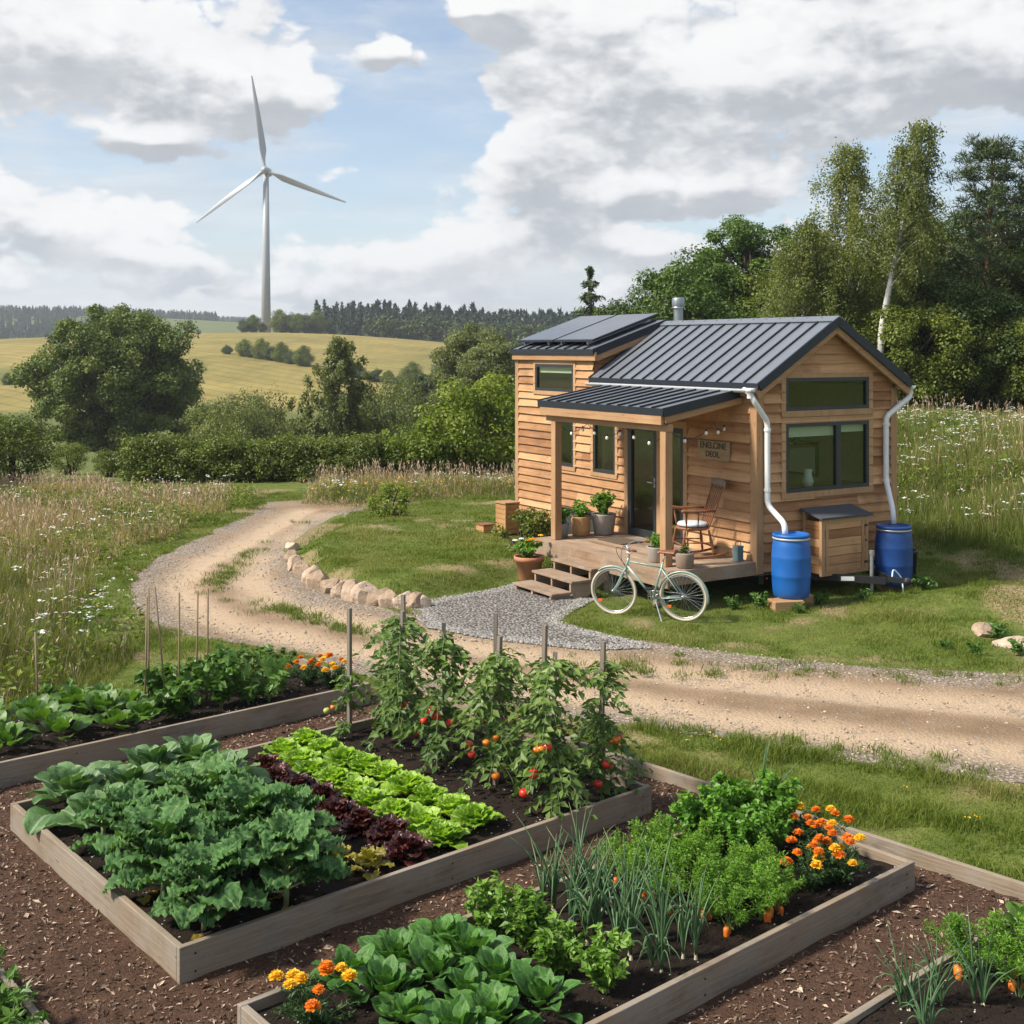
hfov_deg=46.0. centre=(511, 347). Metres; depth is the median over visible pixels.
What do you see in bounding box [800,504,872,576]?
gas locker
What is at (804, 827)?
marigold plant
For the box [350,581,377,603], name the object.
edging stone
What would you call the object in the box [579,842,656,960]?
onion clump
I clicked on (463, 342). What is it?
broadleaf tree
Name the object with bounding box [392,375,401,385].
field bush
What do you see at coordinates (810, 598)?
timber block
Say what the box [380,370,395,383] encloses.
field bush
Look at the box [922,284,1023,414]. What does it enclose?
broadleaf tree
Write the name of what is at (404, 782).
lettuce
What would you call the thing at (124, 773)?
collard plant
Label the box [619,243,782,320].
broadleaf tree
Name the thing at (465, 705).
edging board
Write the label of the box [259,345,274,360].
field bush
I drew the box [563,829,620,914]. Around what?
onion clump
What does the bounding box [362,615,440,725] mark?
tomato plant
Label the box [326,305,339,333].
conifer
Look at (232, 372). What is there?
ground
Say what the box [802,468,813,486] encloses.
white jug
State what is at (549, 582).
porch steps
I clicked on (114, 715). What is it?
green broad leaf
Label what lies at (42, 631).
white wildflowers
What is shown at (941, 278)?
broadleaf tree
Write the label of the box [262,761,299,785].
red lettuce
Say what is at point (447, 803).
lettuce
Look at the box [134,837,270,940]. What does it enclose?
kale plant
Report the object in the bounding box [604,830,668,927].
onion clump
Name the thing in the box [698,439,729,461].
wooden sign
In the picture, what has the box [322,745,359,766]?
lettuce
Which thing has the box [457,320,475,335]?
broadleaf tree
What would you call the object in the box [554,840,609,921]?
onion clump
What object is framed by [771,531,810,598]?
rain barrel
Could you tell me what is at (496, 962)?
spinach plant
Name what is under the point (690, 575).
bicycle
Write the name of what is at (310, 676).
marigold plant
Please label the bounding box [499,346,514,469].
broadleaf tree
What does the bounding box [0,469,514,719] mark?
meadow grass
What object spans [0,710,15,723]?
green broad leaf
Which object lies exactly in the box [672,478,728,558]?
rocking chair
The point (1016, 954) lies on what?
carrot plant
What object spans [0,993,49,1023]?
ragged leafy plant
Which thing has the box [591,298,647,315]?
broadleaf tree
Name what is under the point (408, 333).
broadleaf tree
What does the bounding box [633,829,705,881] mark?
carrot plant
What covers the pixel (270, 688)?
ragged leafy plant
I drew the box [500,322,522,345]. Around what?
broadleaf tree
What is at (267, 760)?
red lettuce
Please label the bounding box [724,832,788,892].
carrot plant
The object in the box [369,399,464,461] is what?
field bush
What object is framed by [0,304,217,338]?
hill wood
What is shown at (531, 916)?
herb plant
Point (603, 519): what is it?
potted plant
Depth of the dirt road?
13.58 m
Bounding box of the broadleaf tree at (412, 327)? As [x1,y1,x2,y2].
[407,316,429,339]
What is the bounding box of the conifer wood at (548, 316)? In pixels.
[326,299,588,329]
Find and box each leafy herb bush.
[211,648,261,683]
[259,647,296,673]
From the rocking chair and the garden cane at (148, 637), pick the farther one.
the rocking chair
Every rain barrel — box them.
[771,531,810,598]
[875,523,912,586]
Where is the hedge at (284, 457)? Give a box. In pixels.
[108,425,389,483]
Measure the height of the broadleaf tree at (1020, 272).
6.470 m
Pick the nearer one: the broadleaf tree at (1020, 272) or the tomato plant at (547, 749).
the tomato plant at (547, 749)
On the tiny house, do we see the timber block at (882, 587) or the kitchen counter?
the kitchen counter
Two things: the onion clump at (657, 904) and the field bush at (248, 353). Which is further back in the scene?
the field bush at (248, 353)
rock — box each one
[971,622,996,637]
[992,636,1023,647]
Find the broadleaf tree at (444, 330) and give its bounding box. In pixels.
[434,319,453,340]
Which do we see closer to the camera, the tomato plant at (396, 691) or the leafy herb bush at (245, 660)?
the tomato plant at (396, 691)
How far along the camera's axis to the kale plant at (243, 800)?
8.29 m
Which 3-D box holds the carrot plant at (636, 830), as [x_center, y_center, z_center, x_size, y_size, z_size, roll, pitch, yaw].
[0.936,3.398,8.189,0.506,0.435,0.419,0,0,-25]
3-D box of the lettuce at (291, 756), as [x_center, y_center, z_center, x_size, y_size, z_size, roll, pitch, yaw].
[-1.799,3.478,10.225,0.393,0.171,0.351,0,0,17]
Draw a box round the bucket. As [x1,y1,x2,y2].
[911,549,917,584]
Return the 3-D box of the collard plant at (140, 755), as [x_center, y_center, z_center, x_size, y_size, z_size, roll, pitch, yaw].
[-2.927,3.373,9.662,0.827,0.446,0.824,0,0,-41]
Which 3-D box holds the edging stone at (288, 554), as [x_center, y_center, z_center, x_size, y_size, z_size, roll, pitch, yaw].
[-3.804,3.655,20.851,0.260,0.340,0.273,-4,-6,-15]
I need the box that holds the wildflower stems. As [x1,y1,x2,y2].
[4,403,1022,659]
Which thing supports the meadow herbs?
on the ground at (232, 372)
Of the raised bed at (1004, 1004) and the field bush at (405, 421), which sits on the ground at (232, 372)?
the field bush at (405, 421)
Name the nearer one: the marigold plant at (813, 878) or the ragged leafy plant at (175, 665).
the marigold plant at (813, 878)
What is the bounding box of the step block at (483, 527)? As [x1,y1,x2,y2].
[475,522,494,533]
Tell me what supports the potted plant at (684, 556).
on the tiny house
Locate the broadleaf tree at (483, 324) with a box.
[473,322,495,337]
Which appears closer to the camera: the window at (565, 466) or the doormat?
the doormat
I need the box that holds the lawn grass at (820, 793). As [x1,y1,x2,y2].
[8,491,1023,881]
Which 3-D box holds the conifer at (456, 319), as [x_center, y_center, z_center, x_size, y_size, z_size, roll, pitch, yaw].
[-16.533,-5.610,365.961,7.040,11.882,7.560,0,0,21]
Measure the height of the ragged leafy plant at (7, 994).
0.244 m
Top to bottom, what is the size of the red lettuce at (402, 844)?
0.220 m
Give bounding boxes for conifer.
[312,299,320,333]
[319,299,334,333]
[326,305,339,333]
[332,301,352,334]
[346,306,359,335]
[348,304,357,331]
[352,301,365,335]
[357,303,375,336]
[373,307,380,336]
[379,304,392,337]
[385,304,403,338]
[399,307,412,339]
[406,312,418,339]
[412,306,417,338]
[413,309,423,339]
[422,305,441,341]
[434,308,442,341]
[437,310,450,341]
[452,310,461,328]
[488,316,494,326]
[495,311,506,343]
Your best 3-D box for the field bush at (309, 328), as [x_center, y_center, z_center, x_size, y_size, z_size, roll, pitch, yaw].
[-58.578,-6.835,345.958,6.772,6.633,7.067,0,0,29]
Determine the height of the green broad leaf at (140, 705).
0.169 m
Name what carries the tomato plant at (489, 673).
on the raised bed at (175, 953)
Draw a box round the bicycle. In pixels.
[591,540,708,621]
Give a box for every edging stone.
[284,549,298,561]
[285,542,298,551]
[287,555,301,570]
[292,560,308,576]
[301,565,320,583]
[306,570,329,589]
[320,577,339,592]
[330,579,346,597]
[341,579,358,600]
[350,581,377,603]
[365,587,388,605]
[378,589,396,607]
[392,591,410,609]
[406,592,422,609]
[420,595,430,607]
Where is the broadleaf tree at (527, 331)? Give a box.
[514,324,539,344]
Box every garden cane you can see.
[34,632,37,695]
[144,596,147,711]
[147,588,149,698]
[154,587,164,687]
[178,593,179,677]
[196,591,198,693]
[206,588,208,699]
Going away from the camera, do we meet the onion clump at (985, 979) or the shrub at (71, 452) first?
the onion clump at (985, 979)
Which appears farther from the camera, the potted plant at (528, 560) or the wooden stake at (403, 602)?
the potted plant at (528, 560)
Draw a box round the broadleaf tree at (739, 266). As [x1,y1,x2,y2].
[652,245,744,314]
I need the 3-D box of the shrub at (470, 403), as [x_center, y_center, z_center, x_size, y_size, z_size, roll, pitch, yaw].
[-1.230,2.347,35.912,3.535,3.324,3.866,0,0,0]
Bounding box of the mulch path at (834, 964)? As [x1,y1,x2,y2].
[0,688,1023,1023]
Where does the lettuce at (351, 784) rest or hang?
on the raised bed at (175, 953)
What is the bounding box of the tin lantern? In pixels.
[732,541,743,561]
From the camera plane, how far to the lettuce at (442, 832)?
8.61 m
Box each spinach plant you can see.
[310,943,375,1002]
[326,954,434,1016]
[357,927,422,979]
[372,988,438,1023]
[396,933,477,989]
[408,913,476,963]
[411,994,503,1023]
[428,921,515,974]
[431,962,504,994]
[439,944,532,998]
[444,980,543,1023]
[503,959,584,1023]
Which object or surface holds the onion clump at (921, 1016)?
on the raised bed at (1004, 1004)
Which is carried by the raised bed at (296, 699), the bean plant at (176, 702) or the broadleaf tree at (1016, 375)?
the bean plant at (176, 702)
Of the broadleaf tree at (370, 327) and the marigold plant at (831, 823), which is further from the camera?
the broadleaf tree at (370, 327)
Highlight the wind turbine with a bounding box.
[196,76,345,331]
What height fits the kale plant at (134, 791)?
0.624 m
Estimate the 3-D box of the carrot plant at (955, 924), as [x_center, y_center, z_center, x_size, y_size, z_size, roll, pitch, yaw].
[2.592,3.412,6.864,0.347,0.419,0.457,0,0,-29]
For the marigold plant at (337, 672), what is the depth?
12.61 m
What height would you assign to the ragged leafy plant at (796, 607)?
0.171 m
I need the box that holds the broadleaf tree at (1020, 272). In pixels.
[990,237,1023,314]
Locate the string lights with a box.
[563,421,725,444]
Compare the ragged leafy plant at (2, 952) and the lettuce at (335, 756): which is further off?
the lettuce at (335, 756)
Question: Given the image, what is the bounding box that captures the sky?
[0,0,1023,318]
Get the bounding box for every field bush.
[1,372,14,384]
[17,414,45,456]
[166,401,227,469]
[182,321,192,332]
[189,388,287,465]
[199,394,242,418]
[214,383,302,441]
[221,344,233,353]
[234,339,251,356]
[237,319,250,332]
[243,314,262,331]
[244,344,255,357]
[250,338,272,359]
[256,322,267,331]
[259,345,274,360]
[268,309,289,332]
[270,341,293,361]
[278,311,297,332]
[281,350,296,363]
[288,313,307,332]
[291,344,316,366]
[298,313,317,332]
[308,310,329,333]
[354,361,365,377]
[361,370,367,379]
[365,372,434,417]
[366,394,420,439]
[368,367,382,381]
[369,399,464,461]
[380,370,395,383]
[382,378,429,399]
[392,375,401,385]
[396,361,424,383]
[412,370,427,382]
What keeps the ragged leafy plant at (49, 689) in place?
on the raised bed at (296, 699)
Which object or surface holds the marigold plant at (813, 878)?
on the raised bed at (642, 993)
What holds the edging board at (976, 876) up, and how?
on the ground at (232, 372)
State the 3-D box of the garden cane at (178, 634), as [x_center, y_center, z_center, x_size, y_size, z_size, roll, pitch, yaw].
[-3.272,2.995,11.847,0.021,1.180,0.023,0,-1,9]
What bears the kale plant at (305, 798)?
on the raised bed at (175, 953)
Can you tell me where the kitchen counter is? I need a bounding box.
[789,480,862,488]
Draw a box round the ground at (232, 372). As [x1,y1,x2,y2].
[0,316,1023,879]
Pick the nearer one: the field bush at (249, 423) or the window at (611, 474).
the window at (611, 474)
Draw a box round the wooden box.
[495,500,519,534]
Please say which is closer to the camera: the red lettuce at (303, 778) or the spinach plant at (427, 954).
the spinach plant at (427, 954)
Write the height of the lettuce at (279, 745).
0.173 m
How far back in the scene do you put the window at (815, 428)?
18.49 m
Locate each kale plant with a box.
[69,777,178,874]
[102,794,238,904]
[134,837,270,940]
[157,747,262,821]
[198,772,303,848]
[227,807,353,909]
[261,784,340,828]
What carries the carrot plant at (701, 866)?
on the raised bed at (642, 993)
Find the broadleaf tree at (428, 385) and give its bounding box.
[402,373,438,414]
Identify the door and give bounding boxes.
[628,428,655,538]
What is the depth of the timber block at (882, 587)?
18.24 m
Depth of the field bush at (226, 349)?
247.47 m
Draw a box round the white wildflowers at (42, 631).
[1,403,1023,632]
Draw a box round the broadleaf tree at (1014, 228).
[944,200,1023,293]
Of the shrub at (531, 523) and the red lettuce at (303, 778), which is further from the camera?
the shrub at (531, 523)
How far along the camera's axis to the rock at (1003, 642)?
14.91 m
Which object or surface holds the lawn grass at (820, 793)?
on the ground at (232, 372)
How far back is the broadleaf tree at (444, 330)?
344.27 m
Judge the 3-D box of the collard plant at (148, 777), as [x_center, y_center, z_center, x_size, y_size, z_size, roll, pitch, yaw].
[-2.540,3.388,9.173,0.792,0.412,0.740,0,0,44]
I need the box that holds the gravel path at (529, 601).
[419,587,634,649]
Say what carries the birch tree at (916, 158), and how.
on the ground at (232, 372)
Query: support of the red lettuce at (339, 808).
on the raised bed at (175, 953)
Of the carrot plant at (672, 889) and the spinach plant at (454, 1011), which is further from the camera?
the carrot plant at (672, 889)
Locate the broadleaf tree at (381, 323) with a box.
[372,314,395,336]
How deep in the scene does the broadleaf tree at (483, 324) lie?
329.27 m
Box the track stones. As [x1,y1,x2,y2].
[129,508,1023,784]
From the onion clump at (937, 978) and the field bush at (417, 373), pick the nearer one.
the onion clump at (937, 978)
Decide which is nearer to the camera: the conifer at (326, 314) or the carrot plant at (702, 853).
the carrot plant at (702, 853)
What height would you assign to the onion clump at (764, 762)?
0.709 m
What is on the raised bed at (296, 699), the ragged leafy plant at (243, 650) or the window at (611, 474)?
the ragged leafy plant at (243, 650)
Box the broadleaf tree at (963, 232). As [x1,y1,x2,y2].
[928,212,1010,253]
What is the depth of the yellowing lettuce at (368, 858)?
8.16 m
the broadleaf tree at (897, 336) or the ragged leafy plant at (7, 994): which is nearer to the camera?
the ragged leafy plant at (7, 994)
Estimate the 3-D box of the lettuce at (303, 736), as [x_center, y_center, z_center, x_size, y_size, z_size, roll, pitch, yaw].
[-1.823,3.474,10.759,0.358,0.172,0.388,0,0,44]
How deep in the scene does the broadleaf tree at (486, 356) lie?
79.02 m
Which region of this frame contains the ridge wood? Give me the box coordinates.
[217,316,260,322]
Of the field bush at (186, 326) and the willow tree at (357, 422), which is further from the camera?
the field bush at (186, 326)
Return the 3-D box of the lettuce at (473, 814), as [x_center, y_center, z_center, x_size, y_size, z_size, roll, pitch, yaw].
[-0.307,3.477,8.961,0.354,0.180,0.462,0,0,42]
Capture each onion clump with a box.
[509,813,575,912]
[544,828,628,945]
[545,804,618,893]
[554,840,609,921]
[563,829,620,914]
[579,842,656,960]
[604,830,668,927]
[613,832,690,936]
[623,874,680,972]
[647,846,718,959]
[744,741,809,802]
[868,921,941,1010]
[891,956,950,1023]
[905,932,975,1005]
[941,906,1019,1005]
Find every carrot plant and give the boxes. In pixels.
[591,836,643,883]
[608,809,674,868]
[615,838,681,899]
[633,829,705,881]
[643,860,687,913]
[648,821,691,860]
[670,817,731,863]
[681,855,741,920]
[682,848,724,893]
[692,853,763,913]
[695,841,745,871]
[697,878,765,936]
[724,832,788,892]
[725,851,788,922]
[765,863,806,914]
[922,911,1008,980]
[976,931,1023,997]
[977,909,1023,977]
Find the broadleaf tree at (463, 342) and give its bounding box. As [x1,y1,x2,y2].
[426,322,505,429]
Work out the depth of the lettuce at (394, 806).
9.04 m
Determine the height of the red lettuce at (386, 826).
0.210 m
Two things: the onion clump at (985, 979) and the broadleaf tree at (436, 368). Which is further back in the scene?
the broadleaf tree at (436, 368)
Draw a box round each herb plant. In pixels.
[463,870,523,935]
[499,886,563,953]
[528,911,587,975]
[570,922,633,993]
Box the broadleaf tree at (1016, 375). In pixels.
[959,311,1023,414]
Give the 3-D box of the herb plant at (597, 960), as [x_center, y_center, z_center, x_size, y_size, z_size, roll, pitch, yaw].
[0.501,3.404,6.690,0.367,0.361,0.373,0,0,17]
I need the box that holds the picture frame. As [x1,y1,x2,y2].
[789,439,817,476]
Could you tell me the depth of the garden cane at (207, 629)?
12.23 m
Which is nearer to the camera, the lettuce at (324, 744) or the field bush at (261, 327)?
the lettuce at (324, 744)
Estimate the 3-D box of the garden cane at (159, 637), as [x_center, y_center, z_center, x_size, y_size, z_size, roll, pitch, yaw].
[-3.456,2.963,11.864,0.024,1.250,0.022,-5,4,-17]
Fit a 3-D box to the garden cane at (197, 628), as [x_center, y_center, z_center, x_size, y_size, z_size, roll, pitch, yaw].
[-3.248,3.045,12.438,0.022,1.080,0.021,1,0,-6]
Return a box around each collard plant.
[23,760,109,834]
[45,782,123,856]
[74,762,165,828]
[108,741,200,773]
[136,760,199,791]
[158,733,247,766]
[194,749,272,782]
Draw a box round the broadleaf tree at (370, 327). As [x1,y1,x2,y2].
[362,316,376,336]
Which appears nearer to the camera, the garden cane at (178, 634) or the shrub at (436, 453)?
the garden cane at (178, 634)
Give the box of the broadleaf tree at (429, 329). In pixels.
[420,315,443,340]
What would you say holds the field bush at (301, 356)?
on the ground at (232, 372)
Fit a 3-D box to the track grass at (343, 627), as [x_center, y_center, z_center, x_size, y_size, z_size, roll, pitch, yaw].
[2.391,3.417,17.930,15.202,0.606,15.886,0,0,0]
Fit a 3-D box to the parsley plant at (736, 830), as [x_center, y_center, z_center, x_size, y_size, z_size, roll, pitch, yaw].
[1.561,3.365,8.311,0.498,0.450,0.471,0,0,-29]
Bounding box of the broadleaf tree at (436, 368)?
[423,364,446,382]
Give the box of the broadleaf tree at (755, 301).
[720,270,788,317]
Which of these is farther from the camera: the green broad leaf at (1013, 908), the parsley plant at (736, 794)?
the parsley plant at (736, 794)
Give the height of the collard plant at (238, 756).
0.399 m
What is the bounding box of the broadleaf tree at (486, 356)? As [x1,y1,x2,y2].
[449,334,517,469]
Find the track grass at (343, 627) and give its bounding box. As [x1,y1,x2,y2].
[180,519,1023,792]
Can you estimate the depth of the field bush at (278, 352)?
232.55 m
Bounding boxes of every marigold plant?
[268,959,359,1023]
[284,653,329,685]
[310,652,353,686]
[779,833,846,890]
[787,802,855,842]
[793,819,847,861]
[806,829,870,885]
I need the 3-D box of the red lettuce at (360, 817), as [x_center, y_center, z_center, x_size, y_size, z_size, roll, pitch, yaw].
[-1.096,3.472,8.895,0.393,0.201,0.341,0,0,-10]
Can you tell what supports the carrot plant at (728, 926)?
on the raised bed at (642, 993)
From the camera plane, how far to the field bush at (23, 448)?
111.68 m
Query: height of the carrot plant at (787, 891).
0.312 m
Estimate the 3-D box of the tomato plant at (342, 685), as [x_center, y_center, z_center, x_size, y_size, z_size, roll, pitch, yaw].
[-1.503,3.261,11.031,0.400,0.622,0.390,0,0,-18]
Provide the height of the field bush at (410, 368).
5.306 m
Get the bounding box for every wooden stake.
[347,608,351,737]
[399,610,404,742]
[401,594,406,721]
[441,622,446,760]
[493,612,497,686]
[493,636,502,784]
[539,624,547,767]
[550,651,556,807]
[597,641,605,792]
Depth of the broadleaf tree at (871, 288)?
38.50 m
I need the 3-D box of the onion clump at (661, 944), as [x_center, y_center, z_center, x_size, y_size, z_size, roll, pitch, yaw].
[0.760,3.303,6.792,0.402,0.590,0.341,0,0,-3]
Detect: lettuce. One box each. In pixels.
[250,753,290,767]
[258,736,300,758]
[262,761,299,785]
[279,746,320,767]
[280,772,318,793]
[289,727,325,746]
[292,756,337,777]
[307,736,343,757]
[309,781,344,810]
[312,765,361,788]
[316,795,357,820]
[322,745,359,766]
[324,842,357,862]
[334,775,377,797]
[338,751,381,775]
[339,803,379,839]
[348,845,394,879]
[351,785,393,810]
[363,759,407,784]
[363,812,410,847]
[372,797,422,818]
[378,770,432,795]
[382,829,432,866]
[401,804,443,832]
[406,781,447,806]
[416,819,469,849]
[431,792,470,815]
[449,802,505,831]
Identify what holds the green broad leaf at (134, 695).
on the raised bed at (296, 699)
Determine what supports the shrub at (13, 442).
on the ground at (232, 372)
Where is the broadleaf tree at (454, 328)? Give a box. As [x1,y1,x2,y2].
[448,322,462,336]
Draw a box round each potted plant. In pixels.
[513,534,543,580]
[549,506,571,537]
[571,499,590,535]
[589,489,615,534]
[646,532,659,562]
[675,544,693,568]
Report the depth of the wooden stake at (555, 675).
9.36 m
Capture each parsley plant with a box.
[664,782,738,836]
[704,771,756,815]
[707,806,779,865]
[732,795,792,852]
[739,767,803,827]
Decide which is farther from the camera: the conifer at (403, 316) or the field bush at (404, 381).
the conifer at (403, 316)
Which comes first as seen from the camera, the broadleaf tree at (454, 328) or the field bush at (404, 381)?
the field bush at (404, 381)
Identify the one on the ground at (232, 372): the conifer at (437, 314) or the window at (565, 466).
the conifer at (437, 314)
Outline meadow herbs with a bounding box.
[0,408,1023,716]
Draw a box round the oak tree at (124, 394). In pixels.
[4,302,207,465]
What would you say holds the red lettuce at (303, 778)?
on the raised bed at (175, 953)
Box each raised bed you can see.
[0,658,370,788]
[0,967,48,1023]
[10,705,650,984]
[237,817,914,1023]
[833,919,1023,1023]
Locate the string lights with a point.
(648, 440)
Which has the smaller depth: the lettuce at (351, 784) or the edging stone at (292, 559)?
the lettuce at (351, 784)
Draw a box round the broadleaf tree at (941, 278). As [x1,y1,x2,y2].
[862,256,1021,410]
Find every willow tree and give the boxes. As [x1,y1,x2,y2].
[281,334,398,444]
[323,387,388,440]
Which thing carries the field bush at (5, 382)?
on the ground at (232, 372)
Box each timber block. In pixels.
[767,598,803,611]
[777,593,813,604]
[877,584,912,591]
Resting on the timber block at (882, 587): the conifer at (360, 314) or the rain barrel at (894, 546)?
the rain barrel at (894, 546)
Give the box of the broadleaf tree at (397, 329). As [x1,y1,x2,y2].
[385,319,401,337]
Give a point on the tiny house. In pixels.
(763, 390)
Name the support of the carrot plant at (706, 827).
on the raised bed at (642, 993)
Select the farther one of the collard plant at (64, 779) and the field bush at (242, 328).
the field bush at (242, 328)
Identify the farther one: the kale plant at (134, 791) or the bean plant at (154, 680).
the bean plant at (154, 680)
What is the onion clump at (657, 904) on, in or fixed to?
on the raised bed at (642, 993)
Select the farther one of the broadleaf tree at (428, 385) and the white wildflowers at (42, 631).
the broadleaf tree at (428, 385)
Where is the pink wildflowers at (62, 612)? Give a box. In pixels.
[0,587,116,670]
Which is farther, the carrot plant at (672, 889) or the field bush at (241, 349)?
the field bush at (241, 349)
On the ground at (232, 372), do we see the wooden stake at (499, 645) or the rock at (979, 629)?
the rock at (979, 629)
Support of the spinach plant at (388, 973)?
on the raised bed at (642, 993)
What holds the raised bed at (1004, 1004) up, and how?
on the mulch path at (834, 964)
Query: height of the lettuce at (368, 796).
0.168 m
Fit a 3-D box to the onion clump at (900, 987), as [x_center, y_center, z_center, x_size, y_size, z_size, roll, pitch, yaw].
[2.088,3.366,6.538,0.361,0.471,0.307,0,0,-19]
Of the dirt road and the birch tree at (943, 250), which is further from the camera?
the birch tree at (943, 250)
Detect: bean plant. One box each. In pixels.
[133,661,192,696]
[147,675,208,718]
[182,643,236,674]
[189,649,251,707]
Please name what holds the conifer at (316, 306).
on the ground at (232, 372)
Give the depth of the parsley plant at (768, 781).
8.82 m
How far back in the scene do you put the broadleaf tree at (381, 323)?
348.67 m
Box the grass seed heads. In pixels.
[0,394,1023,709]
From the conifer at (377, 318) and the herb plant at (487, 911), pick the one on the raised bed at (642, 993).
the herb plant at (487, 911)
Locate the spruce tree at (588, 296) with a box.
[571,265,605,318]
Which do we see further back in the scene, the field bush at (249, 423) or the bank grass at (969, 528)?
the field bush at (249, 423)
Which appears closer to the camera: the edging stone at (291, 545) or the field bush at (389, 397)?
the edging stone at (291, 545)
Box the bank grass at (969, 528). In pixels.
[897,404,1023,550]
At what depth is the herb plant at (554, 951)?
6.82 m
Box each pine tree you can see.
[922,132,1023,414]
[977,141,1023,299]
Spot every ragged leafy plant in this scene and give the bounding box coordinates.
[0,946,5,968]
[0,964,39,1018]
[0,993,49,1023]
[39,678,94,708]
[157,663,193,682]
[206,645,243,657]
[234,677,264,704]
[236,643,273,676]
[243,668,289,701]
[724,595,742,608]
[748,591,770,607]
[789,602,806,612]
[812,592,831,603]
[854,588,872,598]
[911,575,937,589]
[937,639,951,648]
[964,641,987,653]
[986,622,1013,638]
[1006,638,1023,654]
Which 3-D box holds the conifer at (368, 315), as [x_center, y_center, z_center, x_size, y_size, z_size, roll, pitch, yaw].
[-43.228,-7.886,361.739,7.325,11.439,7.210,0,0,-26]
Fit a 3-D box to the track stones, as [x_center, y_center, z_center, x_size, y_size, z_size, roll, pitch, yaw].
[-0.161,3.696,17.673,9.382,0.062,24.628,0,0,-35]
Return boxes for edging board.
[447,697,624,768]
[623,756,1023,900]
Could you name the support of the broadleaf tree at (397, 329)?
on the ground at (232, 372)
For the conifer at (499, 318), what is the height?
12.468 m
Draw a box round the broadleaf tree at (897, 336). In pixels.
[855,298,985,410]
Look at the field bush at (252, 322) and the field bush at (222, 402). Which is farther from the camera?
the field bush at (252, 322)
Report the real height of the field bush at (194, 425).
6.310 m
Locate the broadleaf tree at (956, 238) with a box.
[857,218,1007,406]
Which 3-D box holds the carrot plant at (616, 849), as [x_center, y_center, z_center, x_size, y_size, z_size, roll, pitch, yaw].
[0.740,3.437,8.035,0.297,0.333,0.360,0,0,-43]
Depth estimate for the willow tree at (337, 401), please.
61.51 m
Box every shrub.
[0,408,71,483]
[0,422,24,478]
[46,441,92,474]
[88,447,125,476]
[362,481,412,518]
[366,428,406,475]
[380,418,452,476]
[397,413,476,475]
[412,371,514,474]
[447,369,514,472]
[490,506,550,552]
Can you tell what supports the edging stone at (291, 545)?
on the ground at (232, 372)
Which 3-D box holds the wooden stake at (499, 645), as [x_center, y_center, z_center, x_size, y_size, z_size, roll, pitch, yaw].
[-0.118,2.975,9.892,0.034,1.220,0.035,1,-1,44]
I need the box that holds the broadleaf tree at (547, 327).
[532,323,551,334]
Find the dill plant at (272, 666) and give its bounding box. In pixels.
[257,653,298,693]
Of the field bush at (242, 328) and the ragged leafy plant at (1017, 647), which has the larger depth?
the field bush at (242, 328)
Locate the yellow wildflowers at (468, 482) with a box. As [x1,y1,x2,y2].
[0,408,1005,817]
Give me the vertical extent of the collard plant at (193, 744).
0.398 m
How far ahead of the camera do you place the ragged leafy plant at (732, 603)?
17.08 m
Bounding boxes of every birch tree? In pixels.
[754,213,858,331]
[761,230,887,354]
[785,137,903,333]
[832,118,951,353]
[861,191,962,351]
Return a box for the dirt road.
[129,498,1023,782]
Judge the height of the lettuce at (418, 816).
0.173 m
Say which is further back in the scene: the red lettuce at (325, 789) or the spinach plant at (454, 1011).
the red lettuce at (325, 789)
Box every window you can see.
[532,360,576,394]
[562,423,576,471]
[590,425,618,478]
[780,372,873,416]
[780,414,873,499]
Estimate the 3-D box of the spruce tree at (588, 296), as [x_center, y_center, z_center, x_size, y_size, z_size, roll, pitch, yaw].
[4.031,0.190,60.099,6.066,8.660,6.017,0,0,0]
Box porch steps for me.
[512,557,607,599]
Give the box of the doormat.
[597,536,642,544]
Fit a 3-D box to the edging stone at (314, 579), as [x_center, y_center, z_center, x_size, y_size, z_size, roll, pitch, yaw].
[-2.956,3.651,18.596,0.396,0.483,0.360,-8,4,-39]
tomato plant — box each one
[323,671,367,739]
[347,617,441,750]
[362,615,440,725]
[391,632,490,773]
[439,648,537,795]
[462,656,531,759]
[491,657,602,820]
[501,656,582,773]
[555,660,653,800]
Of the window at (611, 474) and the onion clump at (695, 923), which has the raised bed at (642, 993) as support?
the onion clump at (695, 923)
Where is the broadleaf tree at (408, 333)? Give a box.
[400,319,416,338]
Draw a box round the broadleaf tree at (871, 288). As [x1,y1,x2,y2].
[828,259,911,332]
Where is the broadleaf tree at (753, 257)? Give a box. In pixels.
[689,214,797,318]
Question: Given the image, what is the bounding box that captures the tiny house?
[510,297,915,604]
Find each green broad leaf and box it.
[0,699,15,719]
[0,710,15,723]
[0,721,35,747]
[9,693,60,720]
[16,701,78,730]
[23,711,92,739]
[51,684,100,708]
[75,689,124,717]
[82,682,129,700]
[92,706,150,728]
[116,689,147,705]
[126,698,165,719]
[995,900,1023,929]
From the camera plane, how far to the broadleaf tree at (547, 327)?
314.69 m
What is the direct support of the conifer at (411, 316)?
on the ground at (232, 372)

